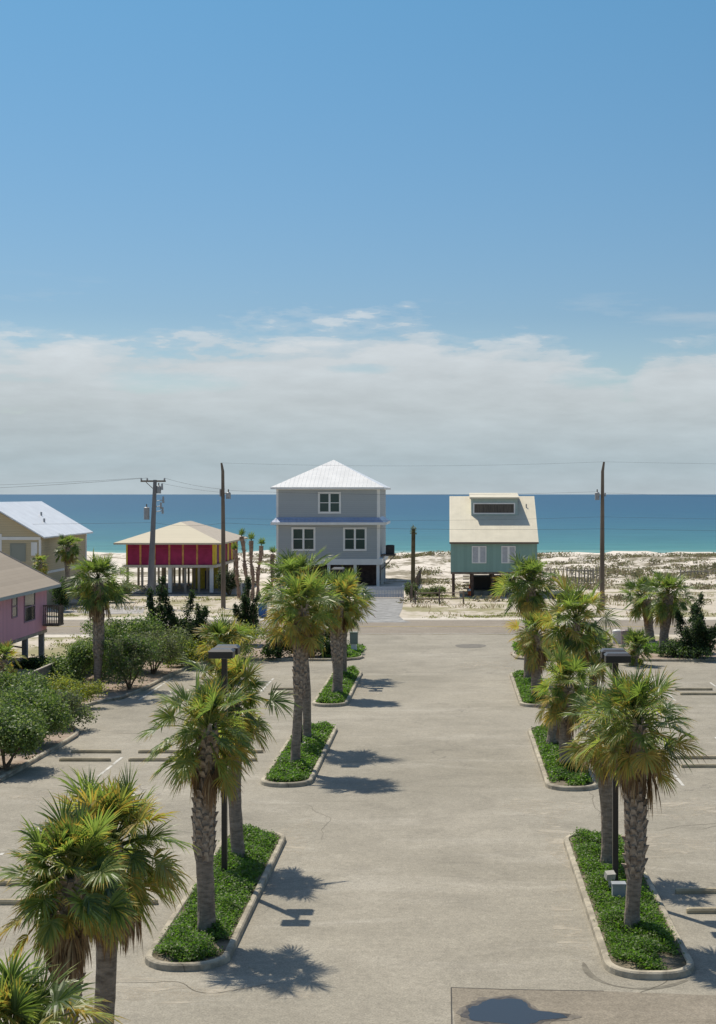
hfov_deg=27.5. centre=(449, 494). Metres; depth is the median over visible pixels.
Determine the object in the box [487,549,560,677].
palm tree
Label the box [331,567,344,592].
parking lamp
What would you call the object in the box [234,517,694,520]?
power line
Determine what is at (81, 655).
shrub
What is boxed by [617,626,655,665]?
palm tree
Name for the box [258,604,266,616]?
litter bin
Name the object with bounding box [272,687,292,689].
wheel stop
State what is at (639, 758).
palm tree
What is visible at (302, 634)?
palm tree
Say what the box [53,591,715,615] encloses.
dune grass
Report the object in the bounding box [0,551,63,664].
pink house
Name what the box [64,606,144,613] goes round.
driveway
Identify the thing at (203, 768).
palm tree
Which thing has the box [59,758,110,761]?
wheel stop
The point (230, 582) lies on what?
shrub
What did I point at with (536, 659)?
palm tree
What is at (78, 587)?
shrub
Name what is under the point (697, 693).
wheel stop
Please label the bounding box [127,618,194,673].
shrub
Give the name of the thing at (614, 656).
parking lamp
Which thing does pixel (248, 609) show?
juniper
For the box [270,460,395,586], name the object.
grey house
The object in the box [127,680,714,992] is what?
asphalt crack
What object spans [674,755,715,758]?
wheel stop
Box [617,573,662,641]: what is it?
palm tree
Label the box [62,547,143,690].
palm tree
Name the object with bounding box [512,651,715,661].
kerb
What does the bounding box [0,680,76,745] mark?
shrub
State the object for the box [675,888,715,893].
wheel stop
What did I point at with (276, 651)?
shrub
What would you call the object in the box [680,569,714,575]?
sand fence
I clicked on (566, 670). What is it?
palm tree
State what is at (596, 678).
palm tree
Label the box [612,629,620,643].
utility pedestal
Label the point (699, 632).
juniper
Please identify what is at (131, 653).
shrub
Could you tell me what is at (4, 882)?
wheel stop
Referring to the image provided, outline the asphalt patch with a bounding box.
[452,988,715,1023]
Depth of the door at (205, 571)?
144.93 m
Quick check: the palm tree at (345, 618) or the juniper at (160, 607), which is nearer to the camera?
the palm tree at (345, 618)
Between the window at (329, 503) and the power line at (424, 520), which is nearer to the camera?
the power line at (424, 520)
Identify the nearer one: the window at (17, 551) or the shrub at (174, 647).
the shrub at (174, 647)
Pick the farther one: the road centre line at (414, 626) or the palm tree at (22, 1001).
the road centre line at (414, 626)
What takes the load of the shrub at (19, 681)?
on the planting bed at (18, 760)
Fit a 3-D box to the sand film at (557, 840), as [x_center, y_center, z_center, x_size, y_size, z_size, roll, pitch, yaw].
[3.058,9.491,40.042,1.238,0.001,6.189,0,0,0]
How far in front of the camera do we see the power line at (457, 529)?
121.68 m
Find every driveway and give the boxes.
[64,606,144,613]
[358,598,407,621]
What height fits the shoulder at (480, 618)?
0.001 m
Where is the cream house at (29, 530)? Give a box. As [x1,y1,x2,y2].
[0,501,92,604]
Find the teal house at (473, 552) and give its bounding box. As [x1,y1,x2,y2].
[449,493,538,596]
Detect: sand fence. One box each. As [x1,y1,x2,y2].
[542,568,592,580]
[566,567,599,584]
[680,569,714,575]
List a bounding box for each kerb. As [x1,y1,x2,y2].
[0,653,362,781]
[145,831,285,971]
[261,725,337,787]
[312,671,362,706]
[509,672,550,707]
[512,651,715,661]
[528,726,597,790]
[563,833,694,979]
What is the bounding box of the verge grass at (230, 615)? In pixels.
[29,590,715,647]
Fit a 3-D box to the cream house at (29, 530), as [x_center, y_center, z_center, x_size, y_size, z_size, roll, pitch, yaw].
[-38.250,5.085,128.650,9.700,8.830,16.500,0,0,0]
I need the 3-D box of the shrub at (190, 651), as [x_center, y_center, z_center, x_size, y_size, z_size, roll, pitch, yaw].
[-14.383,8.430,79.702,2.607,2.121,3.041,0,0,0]
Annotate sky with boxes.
[0,0,715,493]
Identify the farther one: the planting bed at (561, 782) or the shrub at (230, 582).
the shrub at (230, 582)
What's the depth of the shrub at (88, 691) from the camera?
64.55 m
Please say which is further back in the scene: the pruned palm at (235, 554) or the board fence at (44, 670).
the pruned palm at (235, 554)
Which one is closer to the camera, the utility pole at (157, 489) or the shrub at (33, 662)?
the shrub at (33, 662)
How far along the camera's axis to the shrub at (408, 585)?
131.79 m
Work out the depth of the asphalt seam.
27.88 m
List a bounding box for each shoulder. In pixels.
[34,634,268,636]
[48,617,715,619]
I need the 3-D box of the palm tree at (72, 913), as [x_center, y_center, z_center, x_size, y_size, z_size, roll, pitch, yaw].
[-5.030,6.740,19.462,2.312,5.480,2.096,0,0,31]
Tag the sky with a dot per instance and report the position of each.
(401, 244)
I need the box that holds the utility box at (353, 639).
[350,632,357,649]
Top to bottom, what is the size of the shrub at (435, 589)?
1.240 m
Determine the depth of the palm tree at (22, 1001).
16.56 m
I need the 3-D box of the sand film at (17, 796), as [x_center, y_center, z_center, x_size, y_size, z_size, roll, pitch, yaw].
[-12.178,9.490,45.715,3.259,0.001,3.100,0,0,21]
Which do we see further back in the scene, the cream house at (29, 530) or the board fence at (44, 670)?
the cream house at (29, 530)
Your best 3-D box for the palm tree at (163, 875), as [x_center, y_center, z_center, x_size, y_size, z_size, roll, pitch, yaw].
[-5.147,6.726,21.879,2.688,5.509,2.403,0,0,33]
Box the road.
[44,620,715,633]
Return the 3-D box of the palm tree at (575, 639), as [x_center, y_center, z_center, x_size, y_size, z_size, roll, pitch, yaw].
[4.891,6.061,54.072,3.170,6.837,3.641,0,0,-11]
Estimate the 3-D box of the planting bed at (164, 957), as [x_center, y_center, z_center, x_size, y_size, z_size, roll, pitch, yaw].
[-5.325,9.390,34.800,1.510,0.001,11.360,0,0,0]
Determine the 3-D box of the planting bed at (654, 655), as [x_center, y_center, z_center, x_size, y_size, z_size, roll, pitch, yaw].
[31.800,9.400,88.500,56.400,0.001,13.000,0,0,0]
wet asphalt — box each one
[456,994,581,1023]
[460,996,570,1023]
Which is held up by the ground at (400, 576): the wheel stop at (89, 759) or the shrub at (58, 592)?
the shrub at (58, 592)
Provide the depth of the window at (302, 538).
149.57 m
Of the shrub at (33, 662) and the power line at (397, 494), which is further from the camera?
the power line at (397, 494)
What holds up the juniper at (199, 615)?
on the planting bed at (18, 760)
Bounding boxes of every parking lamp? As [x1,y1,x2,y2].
[208,644,239,878]
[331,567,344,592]
[550,591,567,666]
[600,648,630,889]
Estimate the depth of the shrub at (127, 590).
127.96 m
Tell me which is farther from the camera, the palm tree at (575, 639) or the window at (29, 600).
the window at (29, 600)
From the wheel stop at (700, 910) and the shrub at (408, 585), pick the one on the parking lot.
the wheel stop at (700, 910)
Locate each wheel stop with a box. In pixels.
[0,880,41,885]
[0,899,21,904]
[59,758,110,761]
[71,750,120,752]
[128,758,176,761]
[138,750,179,752]
[146,899,157,904]
[268,692,293,694]
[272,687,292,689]
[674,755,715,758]
[675,688,712,689]
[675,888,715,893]
[680,692,715,694]
[681,764,715,767]
[686,907,715,913]
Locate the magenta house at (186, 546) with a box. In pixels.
[113,521,256,593]
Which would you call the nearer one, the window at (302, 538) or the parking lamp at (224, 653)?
the parking lamp at (224, 653)
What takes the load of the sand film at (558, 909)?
on the parking lot
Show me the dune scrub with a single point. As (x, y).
(613, 571)
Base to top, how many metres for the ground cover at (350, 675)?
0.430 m
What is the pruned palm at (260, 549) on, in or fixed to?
on the ground at (400, 576)
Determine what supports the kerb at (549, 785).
on the parking lot
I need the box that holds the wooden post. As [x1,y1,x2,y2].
[410,525,416,597]
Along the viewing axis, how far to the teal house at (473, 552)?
136.46 m
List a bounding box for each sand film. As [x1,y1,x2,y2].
[12,787,77,806]
[48,971,179,1000]
[83,985,309,1003]
[280,822,307,852]
[357,683,386,694]
[538,818,575,867]
[552,879,586,948]
[620,798,715,819]
[646,835,715,856]
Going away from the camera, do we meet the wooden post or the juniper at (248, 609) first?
the juniper at (248, 609)
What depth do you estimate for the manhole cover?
91.43 m
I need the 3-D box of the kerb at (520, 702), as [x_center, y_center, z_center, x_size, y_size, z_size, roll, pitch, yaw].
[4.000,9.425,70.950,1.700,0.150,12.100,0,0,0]
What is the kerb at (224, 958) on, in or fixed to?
on the parking lot
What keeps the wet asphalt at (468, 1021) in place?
on the parking lot
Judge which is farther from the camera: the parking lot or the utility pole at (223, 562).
the utility pole at (223, 562)
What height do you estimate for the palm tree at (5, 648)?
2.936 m
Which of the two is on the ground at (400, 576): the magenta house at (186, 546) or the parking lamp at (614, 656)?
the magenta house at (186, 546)
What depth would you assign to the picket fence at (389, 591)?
133.29 m
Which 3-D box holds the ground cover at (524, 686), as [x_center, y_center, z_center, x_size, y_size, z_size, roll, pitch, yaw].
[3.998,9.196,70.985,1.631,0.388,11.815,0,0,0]
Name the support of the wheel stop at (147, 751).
on the parking lot
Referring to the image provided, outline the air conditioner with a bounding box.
[386,545,394,553]
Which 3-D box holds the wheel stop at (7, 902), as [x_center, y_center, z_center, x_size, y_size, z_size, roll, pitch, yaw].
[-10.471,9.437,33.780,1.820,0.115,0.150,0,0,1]
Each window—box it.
[10,544,25,561]
[11,597,17,618]
[24,593,34,622]
[31,542,36,555]
[291,527,315,550]
[318,492,340,513]
[343,527,366,550]
[472,546,485,562]
[501,546,515,562]
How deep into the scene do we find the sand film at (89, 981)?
28.47 m
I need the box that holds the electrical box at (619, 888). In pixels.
[611,881,625,897]
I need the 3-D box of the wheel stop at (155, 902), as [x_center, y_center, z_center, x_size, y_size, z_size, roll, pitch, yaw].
[-7.659,9.437,33.780,1.820,0.115,0.150,0,0,0]
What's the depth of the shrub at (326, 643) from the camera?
84.00 m
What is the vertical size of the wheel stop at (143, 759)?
0.115 m
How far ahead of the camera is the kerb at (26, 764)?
66.42 m
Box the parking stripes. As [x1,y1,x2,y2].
[0,678,715,854]
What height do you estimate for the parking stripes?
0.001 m
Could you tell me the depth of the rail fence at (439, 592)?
125.98 m
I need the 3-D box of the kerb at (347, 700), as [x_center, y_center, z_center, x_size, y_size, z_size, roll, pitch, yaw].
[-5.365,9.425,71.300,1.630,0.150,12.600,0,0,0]
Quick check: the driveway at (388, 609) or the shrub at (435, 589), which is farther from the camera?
the shrub at (435, 589)
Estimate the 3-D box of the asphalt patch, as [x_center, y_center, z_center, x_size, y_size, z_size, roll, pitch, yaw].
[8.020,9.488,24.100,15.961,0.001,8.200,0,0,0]
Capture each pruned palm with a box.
[231,528,249,597]
[246,532,265,600]
[268,545,277,593]
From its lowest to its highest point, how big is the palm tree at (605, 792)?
4.942 m
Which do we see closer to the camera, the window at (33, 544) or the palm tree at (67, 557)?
the window at (33, 544)
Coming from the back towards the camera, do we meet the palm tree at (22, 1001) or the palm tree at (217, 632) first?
the palm tree at (217, 632)
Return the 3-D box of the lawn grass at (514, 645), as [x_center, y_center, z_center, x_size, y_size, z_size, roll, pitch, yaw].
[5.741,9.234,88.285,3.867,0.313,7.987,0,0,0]
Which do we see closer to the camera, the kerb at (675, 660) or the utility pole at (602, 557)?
the kerb at (675, 660)
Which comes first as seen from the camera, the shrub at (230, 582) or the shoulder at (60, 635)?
the shoulder at (60, 635)
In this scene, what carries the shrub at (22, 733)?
on the planting bed at (18, 760)
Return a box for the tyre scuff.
[582,962,687,988]
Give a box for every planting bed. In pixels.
[0,636,363,779]
[153,836,279,961]
[510,639,715,658]
[533,729,592,785]
[570,836,686,969]
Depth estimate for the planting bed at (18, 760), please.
71.28 m
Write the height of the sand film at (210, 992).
0.001 m
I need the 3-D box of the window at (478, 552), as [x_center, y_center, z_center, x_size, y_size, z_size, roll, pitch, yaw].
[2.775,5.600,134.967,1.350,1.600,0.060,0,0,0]
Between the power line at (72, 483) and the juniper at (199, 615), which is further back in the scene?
the power line at (72, 483)
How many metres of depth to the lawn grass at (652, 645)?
88.79 m
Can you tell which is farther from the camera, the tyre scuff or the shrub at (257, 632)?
the shrub at (257, 632)
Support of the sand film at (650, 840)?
on the parking lot
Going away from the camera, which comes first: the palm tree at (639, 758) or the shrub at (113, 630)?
the palm tree at (639, 758)
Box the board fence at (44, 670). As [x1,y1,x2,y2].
[0,617,160,698]
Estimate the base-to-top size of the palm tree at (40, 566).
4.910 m
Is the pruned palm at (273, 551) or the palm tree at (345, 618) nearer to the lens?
the palm tree at (345, 618)
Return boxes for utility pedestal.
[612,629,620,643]
[620,629,628,644]
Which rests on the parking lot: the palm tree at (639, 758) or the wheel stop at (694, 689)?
the wheel stop at (694, 689)
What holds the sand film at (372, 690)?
on the parking lot
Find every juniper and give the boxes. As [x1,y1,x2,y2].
[143,575,171,637]
[166,589,210,642]
[232,576,261,644]
[671,591,715,657]
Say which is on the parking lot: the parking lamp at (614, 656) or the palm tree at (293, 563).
the palm tree at (293, 563)
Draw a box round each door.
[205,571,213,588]
[350,634,356,642]
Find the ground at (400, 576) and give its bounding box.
[0,550,715,782]
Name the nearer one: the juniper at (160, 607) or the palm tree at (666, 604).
the juniper at (160, 607)
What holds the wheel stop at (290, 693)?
on the parking lot
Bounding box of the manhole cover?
[455,644,485,647]
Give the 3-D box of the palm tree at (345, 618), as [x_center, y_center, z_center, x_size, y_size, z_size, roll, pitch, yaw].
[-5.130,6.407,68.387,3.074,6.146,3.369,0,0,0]
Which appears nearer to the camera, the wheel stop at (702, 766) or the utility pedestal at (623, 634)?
the wheel stop at (702, 766)
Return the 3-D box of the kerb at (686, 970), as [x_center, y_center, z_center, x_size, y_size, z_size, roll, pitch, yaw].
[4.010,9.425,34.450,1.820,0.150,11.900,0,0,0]
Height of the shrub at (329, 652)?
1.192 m
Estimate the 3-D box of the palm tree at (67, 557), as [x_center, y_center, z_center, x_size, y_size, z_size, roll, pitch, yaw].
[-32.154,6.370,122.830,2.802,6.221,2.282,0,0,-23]
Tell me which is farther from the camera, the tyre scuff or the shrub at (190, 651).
the shrub at (190, 651)
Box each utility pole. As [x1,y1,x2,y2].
[140,478,165,605]
[220,463,230,607]
[595,462,605,606]
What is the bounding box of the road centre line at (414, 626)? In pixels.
[47,626,712,626]
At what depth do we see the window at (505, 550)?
134.96 m
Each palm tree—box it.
[0,638,26,680]
[0,785,143,1023]
[0,940,127,1023]
[15,761,200,1023]
[32,553,49,574]
[53,533,82,606]
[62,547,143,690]
[133,671,268,931]
[176,638,302,857]
[191,610,258,678]
[256,547,339,737]
[260,565,343,761]
[313,566,367,692]
[328,566,377,671]
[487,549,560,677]
[502,610,563,693]
[532,641,607,762]
[537,568,622,743]
[555,677,630,864]
[573,662,709,932]
[577,627,618,688]
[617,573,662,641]
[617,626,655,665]
[637,568,697,648]
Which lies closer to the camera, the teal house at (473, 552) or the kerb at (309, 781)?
the kerb at (309, 781)
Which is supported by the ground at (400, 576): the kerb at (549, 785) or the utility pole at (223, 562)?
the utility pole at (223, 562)
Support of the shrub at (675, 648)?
on the planting bed at (654, 655)
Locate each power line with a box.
[1,478,140,487]
[85,522,712,530]
[229,490,575,494]
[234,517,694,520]
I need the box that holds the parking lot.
[0,635,715,1023]
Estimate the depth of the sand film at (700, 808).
44.19 m
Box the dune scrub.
[118,550,715,604]
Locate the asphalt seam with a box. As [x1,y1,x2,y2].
[451,987,592,1023]
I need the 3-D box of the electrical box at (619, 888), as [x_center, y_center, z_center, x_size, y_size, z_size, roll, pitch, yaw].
[3.902,9.172,33.600,0.330,0.455,0.270,0,0,0]
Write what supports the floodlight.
on the planting bed at (674, 962)
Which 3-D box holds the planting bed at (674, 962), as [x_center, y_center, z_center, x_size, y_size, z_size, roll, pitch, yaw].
[4.010,9.390,34.450,1.580,0.001,11.660,0,0,0]
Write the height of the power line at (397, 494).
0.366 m
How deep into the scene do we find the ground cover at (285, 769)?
50.94 m
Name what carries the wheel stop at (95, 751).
on the parking lot
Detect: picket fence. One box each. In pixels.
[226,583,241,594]
[358,585,403,597]
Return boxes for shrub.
[0,665,65,706]
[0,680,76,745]
[0,694,52,769]
[11,654,53,668]
[28,684,99,728]
[40,636,108,687]
[46,671,109,704]
[49,575,70,608]
[63,636,138,679]
[70,576,108,602]
[70,609,168,646]
[92,628,170,688]
[103,582,134,602]
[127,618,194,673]
[164,629,205,667]
[196,620,274,657]
[215,569,242,594]
[256,624,293,659]
[309,627,330,656]
[317,640,350,655]
[404,580,419,597]
[417,584,446,596]
[653,637,715,658]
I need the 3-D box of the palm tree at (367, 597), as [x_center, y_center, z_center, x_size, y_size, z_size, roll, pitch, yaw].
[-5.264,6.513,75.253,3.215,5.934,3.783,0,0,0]
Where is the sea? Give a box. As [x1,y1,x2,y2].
[0,494,715,552]
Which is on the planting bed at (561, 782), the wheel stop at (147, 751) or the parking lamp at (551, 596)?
the parking lamp at (551, 596)
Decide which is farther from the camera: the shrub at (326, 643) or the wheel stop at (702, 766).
the shrub at (326, 643)
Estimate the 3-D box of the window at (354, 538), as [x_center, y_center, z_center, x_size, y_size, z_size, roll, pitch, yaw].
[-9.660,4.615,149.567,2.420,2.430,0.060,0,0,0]
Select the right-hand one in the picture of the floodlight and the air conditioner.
the floodlight
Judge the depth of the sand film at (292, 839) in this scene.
39.30 m
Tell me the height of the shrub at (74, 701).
1.860 m
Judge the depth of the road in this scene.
103.77 m
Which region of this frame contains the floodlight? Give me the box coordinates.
[604,870,615,890]
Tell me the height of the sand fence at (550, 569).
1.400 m
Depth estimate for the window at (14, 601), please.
78.99 m
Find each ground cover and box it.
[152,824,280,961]
[266,721,335,781]
[315,665,359,703]
[512,669,549,703]
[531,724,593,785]
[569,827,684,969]
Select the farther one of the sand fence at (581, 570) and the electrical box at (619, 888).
the sand fence at (581, 570)
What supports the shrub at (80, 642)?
on the planting bed at (18, 760)
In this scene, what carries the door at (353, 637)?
in the utility box at (353, 639)
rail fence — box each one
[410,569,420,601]
[415,588,463,603]
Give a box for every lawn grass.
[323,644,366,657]
[511,641,552,655]
[642,642,659,653]

